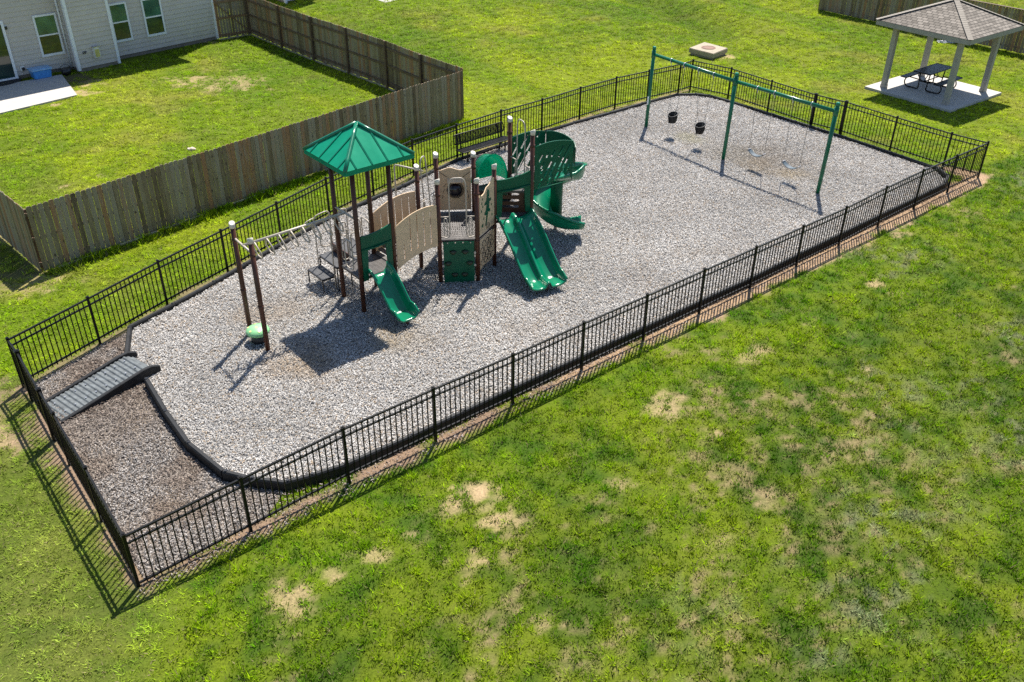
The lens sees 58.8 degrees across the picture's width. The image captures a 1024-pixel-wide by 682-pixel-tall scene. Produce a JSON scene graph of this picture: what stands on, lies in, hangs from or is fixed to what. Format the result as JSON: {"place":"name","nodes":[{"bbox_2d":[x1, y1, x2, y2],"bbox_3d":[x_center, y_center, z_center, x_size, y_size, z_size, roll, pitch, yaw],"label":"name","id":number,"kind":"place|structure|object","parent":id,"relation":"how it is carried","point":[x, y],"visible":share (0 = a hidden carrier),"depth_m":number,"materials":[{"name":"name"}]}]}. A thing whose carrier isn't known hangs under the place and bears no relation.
{"place":"outdoors","nodes":[
{"label":"outdoors","id":0,"kind":"place"},
{"bbox_2d":[0,74,76,113],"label":"patio","id":1,"kind":"structure","parent":0,"point":[22,95],"depth_m":35.92,"materials":[{"name":"concrete"}]},
{"bbox_2d":[0,78,21,85],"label":"doormat","id":2,"kind":"object","parent":1,"relation":"on","point":[6,82],"visible":1,"depth_m":37.12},
{"bbox_2d":[27,65,51,79],"bbox_3d":[-19.527,-11.128,37.622,0.820,0.401,0.570,-26,41,-35],"label":"storage tub","id":3,"kind":"object","parent":1,"relation":"on","point":[40,72],"visible":1,"depth_m":37.46,"materials":[{"name":"blue plastic"}]},
{"bbox_2d":[0,0,1023,681],"bbox_3d":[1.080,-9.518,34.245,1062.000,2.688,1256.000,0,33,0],"label":"ground","id":4,"kind":"structure","parent":0,"point":[484,494],"depth_m":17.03,"materials":[{"name":"green plant"}]},
{"bbox_2d":[60,64,70,75],"bbox_3d":[-18.755,-11.403,38.154,0.420,0.429,0.420,0,33,0],"label":"bucket","id":5,"kind":"object","parent":4,"relation":"on","point":[65,71],"visible":1,"depth_m":38.09,"materials":[{"name":"plastic"}]},
{"bbox_2d":[46,351,160,423],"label":"access ramp","id":6,"kind":"structure","parent":4,"relation":"on","point":[118,374],"depth_m":19.06,"materials":[{"name":"grey plastic"}]},
{"bbox_2d":[0,0,218,81],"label":"house","id":7,"kind":"structure","parent":4,"relation":"on","point":[81,35],"depth_m":38.42,"materials":[{"name":"grey plastic"}]},
{"bbox_2d":[0,21,18,81],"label":"patio door","id":8,"kind":"structure","parent":7,"relation":"in","point":[8,71],"depth_m":37.00,"materials":[{"name":"white"}]},
{"bbox_2d":[31,12,64,56],"bbox_3d":[-19.235,-12.703,37.706,0.990,1.665,0.075,-26,41,-35],"label":"window","id":9,"kind":"structure","parent":7,"relation":"in","point":[46,26],"depth_m":37.68,"materials":[{"name":"green glass"}]},
{"bbox_2d":[108,1,133,42],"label":"window","id":10,"kind":"structure","parent":7,"relation":"in","point":[118,11],"depth_m":39.61,"materials":[{"name":"green glass"}]},
{"bbox_2d":[140,0,166,36],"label":"window","id":11,"kind":"structure","parent":7,"relation":"in","point":[152,11],"depth_m":40.58,"materials":[{"name":"green glass"}]},
{"bbox_2d":[35,332,283,577],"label":"worn mulch","id":12,"kind":"object","parent":4,"relation":"on","point":[114,474],"visible":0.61,"depth_m":16.88,"materials":[{"name":"brown wood"}]},
{"bbox_2d":[0,0,463,271],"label":"wooden fence","id":13,"kind":"object","parent":4,"relation":"on","point":[427,95],"visible":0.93,"depth_m":27.84,"materials":[{"name":"brown wood"}]},
{"bbox_2d":[5,59,989,587],"bbox_3d":[0.685,-3.791,25.682,27.555,1.388,12.328,-24,40,-33],"label":"metal fence","id":14,"kind":"object","parent":4,"relation":"on","point":[73,459],"visible":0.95,"depth_m":21.14,"materials":[{"name":"black metal"}]},
{"bbox_2d":[124,93,949,491],"bbox_3d":[1.376,-3.482,26.257,25.075,0.348,11.720,-24,40,-33],"label":"playground edging","id":15,"kind":"object","parent":4,"relation":"on","point":[212,465],"visible":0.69,"depth_m":20.86,"materials":[{"name":"black plastic"}]},
{"bbox_2d":[130,95,944,479],"bbox_3d":[1.376,-3.466,26.268,24.971,0.001,11.615,-24,40,-33],"label":"mulch bed","id":16,"kind":"object","parent":4,"relation":"on","point":[402,327],"visible":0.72,"depth_m":22.07,"materials":[{"name":"grey wood"}]},
{"bbox_2d":[245,323,269,344],"bbox_3d":[-5.749,-0.141,20.596,0.544,0.487,0.544,0,33,0],"label":"mushroom stepper","id":17,"kind":"object","parent":16,"relation":"on","point":[254,332],"visible":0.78,"depth_m":20.43,"materials":[{"name":"green plastic"}]},
{"bbox_2d":[229,116,587,351],"bbox_3d":[-1.817,-3.378,21.991,9.970,4.602,3.917,-17,36,-25],"label":"play structure","id":18,"kind":"object","parent":16,"relation":"on","point":[351,150],"visible":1,"depth_m":22.56,"materials":[{"name":"plastic"}]},
{"bbox_2d":[453,122,507,161],"bbox_3d":[-0.972,-6.605,30.380,2.199,0.942,0.541,-25,41,-34],"label":"bench","id":19,"kind":"object","parent":16,"relation":"on","point":[480,145],"visible":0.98,"depth_m":30.31,"materials":[{"name":"black metal"}]},
{"bbox_2d":[644,46,840,193],"bbox_3d":[7.143,-7.311,29.784,0.344,2.992,7.726,-22,39,-31],"label":"swing set","id":20,"kind":"object","parent":16,"relation":"on","point":[736,81],"visible":0.98,"depth_m":29.14,"materials":[{"name":"green paint"}]},
{"bbox_2d":[667,65,684,122],"bbox_3d":[5.642,-8.516,31.464,0.551,1.937,0.366,12,34,18],"label":"bucket swing","id":21,"kind":"object","parent":20,"relation":"hanging from","point":[672,116],"visible":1,"depth_m":31.80,"materials":[{"name":"black rubber"}]},
{"bbox_2d":[694,74,713,133],"bbox_3d":[6.409,-7.925,30.545,0.416,1.937,0.570,0,33,0],"label":"bucket swing","id":22,"kind":"object","parent":20,"relation":"hanging from","point":[699,127],"visible":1,"depth_m":30.88,"materials":[{"name":"black rubber"}]},
{"bbox_2d":[748,93,774,156],"bbox_3d":[7.917,-6.832,28.896,0.170,1.984,0.665,-22,39,-31],"label":"belt swing","id":23,"kind":"object","parent":20,"relation":"hanging from","point":[751,152],"visible":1,"depth_m":29.35,"materials":[{"name":"rubber"}]},
{"bbox_2d":[782,103,811,168],"bbox_3d":[8.773,-6.273,28.029,0.170,1.984,0.685,-22,39,-31],"label":"belt swing","id":24,"kind":"object","parent":20,"relation":"hanging from","point":[785,163],"visible":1,"depth_m":28.41,"materials":[{"name":"rubber"}]},
{"bbox_2d":[137,179,981,596],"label":"strip chips","id":25,"kind":"object","parent":4,"relation":"on","point":[523,401],"visible":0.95,"depth_m":18.62,"materials":[{"name":"brown wood"}]},
{"bbox_2d":[689,42,727,59],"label":"catch basin","id":26,"kind":"object","parent":4,"relation":"on","point":[708,50],"visible":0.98,"depth_m":41.26,"materials":[{"name":"concrete"}]},
{"bbox_2d":[818,0,1023,52],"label":"wooden fence","id":27,"kind":"object","parent":4,"relation":"on","point":[867,10],"visible":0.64,"depth_m":45.62,"materials":[{"name":"brown wood"}]},
{"bbox_2d":[864,0,1023,112],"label":"gazebo","id":28,"kind":"object","parent":4,"relation":"on","point":[961,23],"visible":0.98,"depth_m":35.27,"materials":[{"name":"concrete"}]},
{"bbox_2d":[900,63,962,93],"bbox_3d":[17.091,-10.713,37.026,1.844,0.778,1.744,-23,39,-32],"label":"picnic table","id":29,"kind":"object","parent":28,"relation":"on","point":[933,69],"visible":0.89,"depth_m":36.86,"materials":[{"name":"black plastic"}]},
{"bbox_2d":[937,40,954,42],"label":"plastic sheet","id":30,"kind":"object","parent":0,"point":[941,41],"visible":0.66,"depth_m":43.55,"materials":[{"name":"white plastic"}]}
]}

